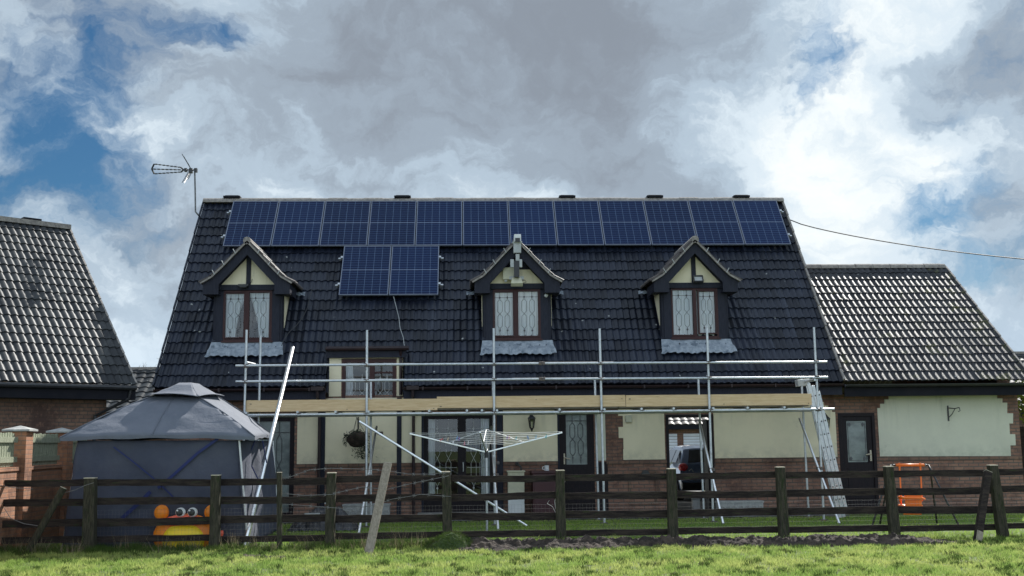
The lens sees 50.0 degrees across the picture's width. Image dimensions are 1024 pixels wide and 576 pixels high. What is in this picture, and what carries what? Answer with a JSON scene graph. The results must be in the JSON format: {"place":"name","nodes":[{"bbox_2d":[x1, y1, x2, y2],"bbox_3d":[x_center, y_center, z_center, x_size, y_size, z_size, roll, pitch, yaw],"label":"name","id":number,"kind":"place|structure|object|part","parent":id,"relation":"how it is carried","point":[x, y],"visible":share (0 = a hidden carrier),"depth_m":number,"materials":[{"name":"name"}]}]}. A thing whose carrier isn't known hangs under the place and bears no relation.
{"place":"outdoors","nodes":[
{"label":"outdoors","id":0,"kind":"place"},
{"bbox_2d":[100,367,165,440],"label":"distant house","id":1,"kind":"structure","parent":0,"point":[144,376],"depth_m":35.50,"materials":[{"name":"grey tile"}]},
{"bbox_2d":[0,513,1023,575],"bbox_3d":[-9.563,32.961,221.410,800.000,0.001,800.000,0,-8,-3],"label":"ground","id":2,"kind":"structure","parent":0,"point":[603,527],"depth_m":20.44,"materials":[{"name":"green plant"}]},
{"bbox_2d":[0,426,86,548],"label":"garden wall","id":3,"kind":"structure","parent":2,"relation":"on","point":[26,453],"depth_m":18.59,"materials":[{"name":"orange brick"}]},
{"bbox_2d":[24,486,66,553],"bbox_3d":[-7.194,3.604,16.890,0.604,1.085,0.105,2,-9,-21],"label":"wooden stake","id":4,"kind":"object","parent":2,"relation":"on","point":[48,514],"visible":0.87,"depth_m":16.87,"materials":[{"name":"wood"}]},
{"bbox_2d":[0,483,91,525],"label":"barbed wire","id":5,"kind":"object","parent":4,"relation":"attached to","point":[27,488],"visible":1,"depth_m":17.02,"materials":[{"name":"grey metal"}]},
{"bbox_2d":[0,216,136,464],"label":"neighbouring house","id":6,"kind":"structure","parent":2,"relation":"on","point":[62,355],"depth_m":22.46,"materials":[{"name":"grey tile"}]},
{"bbox_2d":[60,383,276,547],"bbox_3d":[-5.801,3.050,19.381,3.184,2.707,3.255,0,-8,-3],"label":"gazebo","id":7,"kind":"object","parent":2,"relation":"on","point":[193,410],"visible":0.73,"depth_m":17.91,"materials":[{"name":"grey fabric"}]},
{"bbox_2d":[153,505,223,546],"bbox_3d":[-5.171,3.885,17.517,1.121,0.848,0.252,0,-8,-3],"label":"crab sandpit","id":8,"kind":"object","parent":2,"relation":"on","point":[184,529],"visible":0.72,"depth_m":17.46,"materials":[{"name":"orange plastic"}]},
{"bbox_2d":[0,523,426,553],"bbox_3d":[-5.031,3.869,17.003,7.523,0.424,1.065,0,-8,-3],"label":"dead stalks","id":9,"kind":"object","parent":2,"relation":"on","point":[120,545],"visible":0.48,"depth_m":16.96,"materials":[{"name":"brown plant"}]},
{"bbox_2d":[0,536,434,555],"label":"rough grass","id":10,"kind":"structure","parent":2,"relation":"on","point":[186,548],"depth_m":16.92,"materials":[{"name":"green plant"}]},
{"bbox_2d":[243,346,294,546],"bbox_3d":[-4.308,2.648,19.666,0.074,3.561,4.010,0,-8,-1],"label":"scaffold tube","id":11,"kind":"object","parent":2,"relation":"on","point":[264,464],"visible":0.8,"depth_m":19.66,"materials":[{"name":"metal"}]},
{"bbox_2d":[277,472,281,548],"bbox_3d":[-3.636,3.504,17.168,0.099,1.234,0.075,0,-8,-3],"label":"wooden stake","id":12,"kind":"object","parent":2,"relation":"on","point":[279,506],"visible":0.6,"depth_m":17.14,"materials":[{"name":"brown wood"}]},
{"bbox_2d":[282,476,446,496],"bbox_3d":[-2.311,3.130,17.339,2.632,0.320,0.025,0,-8,-3],"label":"barbed wire","id":13,"kind":"object","parent":12,"relation":"attached to","point":[391,488],"visible":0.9,"depth_m":17.33,"materials":[{"name":"grey metal"}]},
{"bbox_2d":[283,467,448,479],"bbox_3d":[-2.316,2.919,17.369,2.636,0.198,0.025,0,-8,-3],"label":"barbed wire","id":14,"kind":"object","parent":12,"relation":"attached to","point":[350,468],"visible":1,"depth_m":17.36,"materials":[{"name":"grey metal"}]},
{"bbox_2d":[286,494,450,509],"bbox_3d":[-2.286,3.374,17.306,2.636,0.258,0.025,0,-8,-3],"label":"barbed wire","id":15,"kind":"object","parent":12,"relation":"attached to","point":[370,504],"visible":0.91,"depth_m":17.29,"materials":[{"name":"grey metal"}]},
{"bbox_2d":[287,503,361,531],"bbox_3d":[-3.576,4.340,20.932,1.350,0.533,0.964,0,-8,-3],"label":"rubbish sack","id":16,"kind":"object","parent":2,"relation":"on","point":[312,526],"visible":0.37,"depth_m":20.65,"materials":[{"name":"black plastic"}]},
{"bbox_2d":[365,462,391,554],"bbox_3d":[-2.047,3.374,16.796,0.140,1.406,1.016,-2,-8,11],"label":"wooden plank","id":17,"kind":"object","parent":2,"relation":"on","point":[377,511],"visible":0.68,"depth_m":16.77,"materials":[{"name":"wood"}]},
{"bbox_2d":[423,530,472,549],"bbox_3d":[-0.922,3.879,16.897,1.004,0.364,0.712,0,-8,-3],"label":"bush","id":18,"kind":"object","parent":2,"relation":"on","point":[437,539],"depth_m":16.77,"materials":[{"name":"green plant"}]},
{"bbox_2d":[428,533,469,550],"bbox_3d":[-0.915,3.902,16.895,0.855,0.284,0.560,0,-8,-3],"label":"grass heap","id":19,"kind":"object","parent":2,"relation":"on","point":[457,545],"depth_m":16.74,"materials":[{"name":"green plant"}]},
{"bbox_2d":[471,537,489,543],"bbox_3d":[-0.538,3.949,16.956,0.761,0.202,0.500,0,-8,-3],"label":"soil heap","id":20,"kind":"object","parent":2,"relation":"on","point":[475,540],"visible":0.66,"depth_m":16.88,"materials":[{"name":"brown soil"}]},
{"bbox_2d":[410,429,561,530],"bbox_3d":[-0.461,3.549,20.326,1.738,1.864,2.313,-8,-11,43],"label":"rotary clothes line","id":21,"kind":"object","parent":2,"relation":"on","point":[485,437],"visible":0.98,"depth_m":20.31,"materials":[{"name":"silver metal"}]},
{"bbox_2d":[152,195,844,514],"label":"brick house","id":22,"kind":"structure","parent":2,"relation":"on","point":[651,303],"depth_m":24.35,"materials":[{"name":"brown brick"}]},
{"bbox_2d":[151,154,198,214],"bbox_3d":[-8.422,-2.544,27.541,1.279,1.614,0.316,0,-8,-3],"label":"tv aerial","id":23,"kind":"object","parent":22,"relation":"attached to","point":[191,170],"visible":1,"depth_m":27.57,"materials":[{"name":"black metal"}]},
{"bbox_2d":[238,281,251,287],"bbox_3d":[-5.923,-0.107,24.355,0.297,0.216,0.165,0,-8,-3],"label":"floodlight","id":24,"kind":"object","parent":22,"relation":"attached to","point":[243,285],"visible":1,"depth_m":24.28,"materials":[{"name":"black metal"}]},
{"bbox_2d":[221,201,278,246],"bbox_3d":[-6.476,-1.573,27.078,1.244,1.722,0.096,0,-47,-3],"label":"solar panel","id":25,"kind":"object","parent":22,"relation":"attached to","point":[254,221],"visible":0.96,"depth_m":27.05,"materials":[{"name":"blue glass"}]},
{"bbox_2d":[245,417,294,514],"bbox_3d":[-5.227,3.842,23.597,1.090,2.140,0.070,0,-8,-3],"label":"patio door","id":26,"kind":"structure","parent":22,"relation":"in","point":[284,433],"depth_m":23.65,"materials":[{"name":"grey glass"}]},
{"bbox_2d":[281,290,311,345],"bbox_3d":[-4.792,0.647,24.729,0.142,1.407,1.245,-4,-9,21],"label":"cable","id":27,"kind":"object","parent":22,"relation":"attached to","point":[299,321],"visible":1,"depth_m":24.60,"materials":[{"name":"black metal"}]},
{"bbox_2d":[271,201,324,246],"bbox_3d":[-5.266,-1.597,27.114,1.134,1.722,0.038,0,-47,-3],"label":"solar panel","id":28,"kind":"object","parent":22,"relation":"attached to","point":[298,223],"visible":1,"depth_m":27.07,"materials":[{"name":"blue glass"}]},
{"bbox_2d":[319,201,370,246],"bbox_3d":[-4.113,-1.603,27.165,1.134,1.722,0.038,0,-47,-3],"label":"solar panel","id":29,"kind":"object","parent":22,"relation":"attached to","point":[345,223],"visible":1,"depth_m":27.12,"materials":[{"name":"blue glass"}]},
{"bbox_2d":[342,417,377,459],"bbox_3d":[-3.264,3.199,23.332,0.669,0.926,0.530,-7,-10,37],"label":"hanging basket","id":30,"kind":"object","parent":22,"relation":"hanging from","point":[354,438],"visible":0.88,"depth_m":23.23,"materials":[{"name":"plant"}]},
{"bbox_2d":[335,246,390,295],"bbox_3d":[-3.510,-0.398,25.931,1.244,1.722,0.096,0,-47,-3],"label":"solar panel","id":31,"kind":"object","parent":22,"relation":"attached to","point":[365,270],"visible":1,"depth_m":25.87,"materials":[{"name":"blue glass"}]},
{"bbox_2d":[342,359,395,397],"bbox_3d":[-3.112,2.179,23.930,1.160,1.240,0.154,0,-8,-3],"label":"window","id":32,"kind":"structure","parent":22,"relation":"in","point":[347,371],"depth_m":23.92,"materials":[{"name":"brown wood"}]},
{"bbox_2d":[368,201,416,245],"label":"solar panel","id":33,"kind":"object","parent":22,"relation":"attached to","point":[392,223],"visible":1,"depth_m":27.17,"materials":[{"name":"blue glass"}]},
{"bbox_2d":[389,246,443,295],"bbox_3d":[-2.246,-0.404,25.986,1.244,1.722,0.096,0,-47,-3],"label":"solar panel","id":34,"kind":"object","parent":22,"relation":"attached to","point":[414,271],"visible":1,"depth_m":25.91,"materials":[{"name":"blue glass"}]},
{"bbox_2d":[415,201,461,245],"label":"solar panel","id":35,"kind":"object","parent":22,"relation":"attached to","point":[438,223],"visible":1,"depth_m":27.22,"materials":[{"name":"blue glass"}]},
{"bbox_2d":[424,415,492,511],"bbox_3d":[-1.146,3.803,23.780,1.520,2.100,0.195,0,-8,-3],"label":"patio door","id":36,"kind":"structure","parent":22,"relation":"in","point":[486,420],"depth_m":23.78,"materials":[{"name":"black glass"}]},
{"bbox_2d":[463,201,509,245],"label":"solar panel","id":37,"kind":"object","parent":22,"relation":"attached to","point":[485,223],"visible":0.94,"depth_m":27.27,"materials":[{"name":"blue glass"}]},
{"bbox_2d":[503,267,513,281],"bbox_3d":[-0.074,-0.299,24.663,0.266,0.321,0.120,0,-8,-3],"label":"junction box","id":38,"kind":"object","parent":22,"relation":"attached to","point":[508,272],"visible":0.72,"depth_m":24.61,"materials":[{"name":"beige plastic"}]},
{"bbox_2d":[509,276,523,286],"bbox_3d":[0.103,-0.148,24.467,0.323,0.237,0.222,0,-8,-3],"label":"floodlight","id":39,"kind":"object","parent":22,"relation":"attached to","point":[516,282],"visible":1,"depth_m":24.40,"materials":[{"name":"beige plastic"}]},
{"bbox_2d":[512,234,521,260],"bbox_3d":[0.119,-0.893,24.434,0.214,0.587,0.215,0,-8,-3],"label":"security camera","id":40,"kind":"object","parent":22,"relation":"attached to","point":[517,242],"visible":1,"depth_m":24.39,"materials":[{"name":"white plastic"}]},
{"bbox_2d":[510,259,525,282],"bbox_3d":[0.143,-0.370,24.462,0.365,0.513,0.224,0,-8,-3],"label":"motion sensor","id":41,"kind":"object","parent":22,"relation":"attached to","point":[516,265],"visible":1,"depth_m":24.37,"materials":[{"name":"grey plastic"}]},
{"bbox_2d":[528,415,534,431],"bbox_3d":[0.414,2.901,23.785,0.168,0.422,0.230,3,-9,-23],"label":"wall lantern","id":42,"kind":"object","parent":22,"relation":"attached to","point":[531,418],"depth_m":23.75,"materials":[{"name":"black metal"}]},
{"bbox_2d":[508,201,556,245],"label":"solar panel","id":43,"kind":"object","parent":22,"relation":"attached to","point":[532,223],"visible":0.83,"depth_m":27.35,"materials":[{"name":"blue glass"}]},
{"bbox_2d":[559,414,594,510],"bbox_3d":[1.413,3.762,23.865,0.760,2.150,0.130,0,-8,-3],"label":"door","id":44,"kind":"structure","parent":22,"relation":"in","point":[576,439],"depth_m":23.90,"materials":[{"name":"black glass"}]},
{"bbox_2d":[553,201,603,245],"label":"solar panel","id":45,"kind":"object","parent":22,"relation":"attached to","point":[578,223],"visible":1,"depth_m":27.36,"materials":[{"name":"blue glass"}]},
{"bbox_2d":[598,201,650,245],"bbox_3d":[2.809,-1.635,27.468,1.134,1.722,0.038,0,-47,-3],"label":"solar panel","id":46,"kind":"object","parent":22,"relation":"attached to","point":[624,223],"visible":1,"depth_m":27.41,"materials":[{"name":"blue glass"}]},
{"bbox_2d":[625,415,631,421],"bbox_3d":[2.545,2.858,23.975,0.140,0.150,0.048,0,-8,-3],"label":"junction box","id":47,"kind":"object","parent":22,"relation":"attached to","point":[628,418],"visible":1,"depth_m":23.95,"materials":[{"name":"beige plastic"}]},
{"bbox_2d":[643,201,695,245],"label":"solar panel","id":48,"kind":"object","parent":22,"relation":"attached to","point":[670,223],"visible":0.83,"depth_m":27.49,"materials":[{"name":"blue glass"}]},
{"bbox_2d":[693,275,703,282],"bbox_3d":[4.205,-0.199,24.810,0.220,0.183,0.182,0,-8,-3],"label":"floodlight","id":49,"kind":"object","parent":22,"relation":"attached to","point":[698,279],"visible":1,"depth_m":24.78,"materials":[{"name":"black metal"}]},
{"bbox_2d":[703,420,711,508],"bbox_3d":[4.374,3.990,24.602,0.050,2.050,0.683,-1,-8,2],"label":"door","id":50,"kind":"structure","parent":22,"relation":"in","point":[705,422],"depth_m":24.42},
{"bbox_2d":[688,200,744,244],"bbox_3d":[5.117,-1.646,27.570,1.134,1.722,0.038,0,-47,-3],"label":"solar panel","id":51,"kind":"object","parent":22,"relation":"attached to","point":[715,222],"visible":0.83,"depth_m":27.54,"materials":[{"name":"blue glass"}]},
{"bbox_2d":[733,200,791,244],"bbox_3d":[6.325,-1.633,27.640,1.244,1.722,0.096,0,-47,-3],"label":"solar panel","id":52,"kind":"object","parent":22,"relation":"attached to","point":[761,222],"visible":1,"depth_m":27.58,"materials":[{"name":"blue glass"}]},
{"bbox_2d":[825,413,829,426],"bbox_3d":[6.875,2.946,24.058,0.168,0.422,0.230,3,-9,-23],"label":"wall lantern","id":53,"kind":"object","parent":22,"relation":"attached to","point":[828,419],"depth_m":24.03,"materials":[{"name":"black metal"}]},
{"bbox_2d":[790,219,1023,259],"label":"cable","id":54,"kind":"object","parent":22,"relation":"attached to","point":[909,245],"visible":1,"depth_m":26.52,"materials":[{"name":"black metal"}]},
{"bbox_2d":[0,534,1023,575],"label":"field grass","id":55,"kind":"structure","parent":2,"relation":"on","point":[674,548],"depth_m":14.79,"materials":[{"name":"green plant"}]},
{"bbox_2d":[0,540,1023,575],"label":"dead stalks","id":56,"kind":"object","parent":2,"relation":"on","point":[550,563],"visible":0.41,"depth_m":14.87,"materials":[{"name":"brown plant"}]},
{"bbox_2d":[1,465,1023,549],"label":"field fence","id":57,"kind":"object","parent":2,"relation":"on","point":[89,522],"visible":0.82,"depth_m":17.59,"materials":[{"name":"wood"}]},
{"bbox_2d":[235,327,840,532],"bbox_3d":[0.531,2.706,21.716,12.020,3.901,3.420,0,-8,-3],"label":"scaffold","id":58,"kind":"object","parent":2,"relation":"on","point":[709,403],"visible":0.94,"depth_m":22.08,"materials":[{"name":"metal"}]},
{"bbox_2d":[449,532,958,551],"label":"churned mud","id":59,"kind":"structure","parent":2,"relation":"on","point":[588,541],"depth_m":16.84,"materials":[{"name":"soil"}]},
{"bbox_2d":[434,529,1023,539],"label":"rough grass","id":60,"kind":"structure","parent":2,"relation":"on","point":[971,535],"depth_m":17.68,"materials":[{"name":"green plant"}]},
{"bbox_2d":[795,379,846,517],"bbox_3d":[6.470,3.332,22.892,1.010,2.861,0.414,0,-8,-3],"label":"ladder","id":61,"kind":"object","parent":2,"relation":"on","point":[829,457],"visible":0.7,"depth_m":22.73,"materials":[{"name":"silver metal"}]},
{"bbox_2d":[871,463,958,524],"bbox_3d":[7.215,3.799,20.194,1.659,1.147,1.131,0,-8,-3],"label":"baby swing","id":62,"kind":"object","parent":2,"relation":"on","point":[918,499],"visible":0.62,"depth_m":20.14,"materials":[{"name":"orange metal"}]},
{"bbox_2d":[806,264,1023,506],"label":"brick annex","id":63,"kind":"object","parent":2,"relation":"on","point":[919,348],"visible":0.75,"depth_m":24.34,"materials":[{"name":"tile"}]},
{"bbox_2d":[838,413,878,506],"bbox_3d":[7.607,3.771,24.121,0.820,2.030,0.131,0,-8,-3],"label":"door","id":64,"kind":"structure","parent":63,"relation":"in","point":[857,435],"depth_m":24.16,"materials":[{"name":"black glass"}]},
{"bbox_2d":[947,406,959,420],"bbox_3d":[9.749,2.760,24.210,0.038,0.340,0.310,6,-10,-39],"label":"basket bracket","id":65,"kind":"object","parent":63,"relation":"attached to","point":[948,408],"visible":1,"depth_m":24.29,"materials":[{"name":"black metal"}]},
{"bbox_2d":[899,535,1023,544],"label":"rough grass","id":66,"kind":"structure","parent":2,"relation":"on","point":[964,541],"depth_m":17.13,"materials":[{"name":"green plant"}]},
{"bbox_2d":[973,470,991,541],"bbox_3d":[7.453,3.474,17.386,0.141,1.171,0.788,-8,-11,42],"label":"wooden stake","id":67,"kind":"object","parent":2,"relation":"on","point":[982,506],"visible":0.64,"depth_m":17.36,"materials":[{"name":"brown wood"}]},
{"bbox_2d":[1015,380,1023,424],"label":"ivy bush","id":68,"kind":"object","parent":2,"relation":"on","point":[1020,405],"visible":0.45,"depth_m":25.54,"materials":[{"name":"green plant"}]},
{"bbox_2d":[1020,427,1023,476],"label":"boundary fence","id":69,"kind":"object","parent":2,"relation":"on","point":[1022,437],"visible":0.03,"depth_m":25.93,"materials":[{"name":"brown wood"}]},
{"bbox_2d":[0,0,1023,366],"label":"sky","id":70,"kind":"structure","parent":0,"point":[896,121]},
{"bbox_2d":[282,514,845,522],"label":"patio","id":71,"kind":"structure","parent":0,"point":[687,517],"depth_m":23.17,"materials":[{"name":"concrete"}]},
{"bbox_2d":[342,503,390,514],"bbox_3d":[-3.082,4.755,23.281,1.005,0.358,0.312,0,-8,-3],"label":"stone trough","id":72,"kind":"object","parent":71,"relation":"on","point":[349,511],"visible":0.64,"depth_m":23.15,"materials":[{"name":"stone"}]},
{"bbox_2d":[506,470,524,512],"bbox_3d":[0.086,4.417,23.482,0.390,1.013,0.350,0,-8,-3],"label":"gas cabinet","id":73,"kind":"object","parent":71,"relation":"on","point":[517,505],"visible":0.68,"depth_m":23.35,"materials":[{"name":"beige plastic"}]},
{"bbox_2d":[530,470,555,511],"bbox_3d":[0.700,4.406,23.409,0.592,1.001,0.550,0,-8,-3],"label":"storage bin","id":74,"kind":"object","parent":71,"relation":"on","point":[543,486],"visible":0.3,"depth_m":23.17,"materials":[{"name":"red plastic"}]},
{"bbox_2d":[542,465,548,470],"bbox_3d":[0.719,3.853,23.493,0.147,0.113,0.097,0,-8,-3],"label":"mug","id":75,"kind":"object","parent":74,"relation":"on","point":[546,467],"visible":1,"depth_m":23.46,"materials":[{"name":"white ceramic"}]},
{"bbox_2d":[715,500,763,508],"bbox_3d":[4.896,4.736,23.628,0.999,0.320,0.312,0,-8,-3],"label":"stone trough","id":76,"kind":"object","parent":71,"relation":"on","point":[743,503],"visible":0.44,"depth_m":23.50,"materials":[{"name":"stone"}]},
{"bbox_2d":[668,417,708,449],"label":"garage block","id":77,"kind":"structure","parent":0,"point":[683,431],"depth_m":46.27,"materials":[{"name":"tile"}]},
{"bbox_2d":[669,434,676,449],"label":"garage door","id":78,"kind":"structure","parent":77,"relation":"in","point":[672,443],"depth_m":46.22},
{"bbox_2d":[683,434,702,444],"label":"garage door","id":79,"kind":"structure","parent":77,"relation":"in","point":[694,439],"depth_m":46.27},
{"bbox_2d":[677,498,705,509],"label":"driveway","id":80,"kind":"structure","parent":0,"point":[681,505],"depth_m":27.89,"materials":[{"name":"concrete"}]},
{"bbox_2d":[669,445,704,499],"bbox_3d":[5.196,5.233,31.353,2.099,1.485,3.988,0,-8,-3],"label":"parked car","id":81,"kind":"object","parent":80,"relation":"on","point":[684,458],"visible":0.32,"depth_m":29.68,"materials":[{"name":"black metal"}]},
{"bbox_3d":[4.472,4.789,31.290,0.178,0.363,1.180,0,-8,-4],"label":"side window","id":82,"kind":"part","parent":81,"relation":"part of","materials":[{"name":"grey glass"}]},
{"bbox_3d":[4.542,4.650,30.378,0.174,0.343,0.536,0,-8,-3],"label":"side window","id":83,"kind":"part","parent":81,"relation":"part of","materials":[{"name":"grey glass"}]},
{"bbox_3d":[5.333,4.556,29.785,1.200,0.334,0.280,0,-8,-4],"label":"rear window","id":84,"kind":"part","parent":81,"relation":"part of","materials":[{"name":"black glass"}]},
{"bbox_2d":[691,498,700,508],"bbox_3d":[4.250,5.000,25.379,0.190,0.260,0.170,0,-8,-3],"label":"white box","id":85,"kind":"object","parent":80,"relation":"on","point":[696,502],"visible":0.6,"depth_m":25.31,"materials":[{"name":"plastic"}]},
{"bbox_2d":[1010,351,1023,477],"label":"distant house","id":86,"kind":"structure","parent":0,"point":[1019,355],"depth_m":44.55,"materials":[{"name":"grey tile"}]}
]}

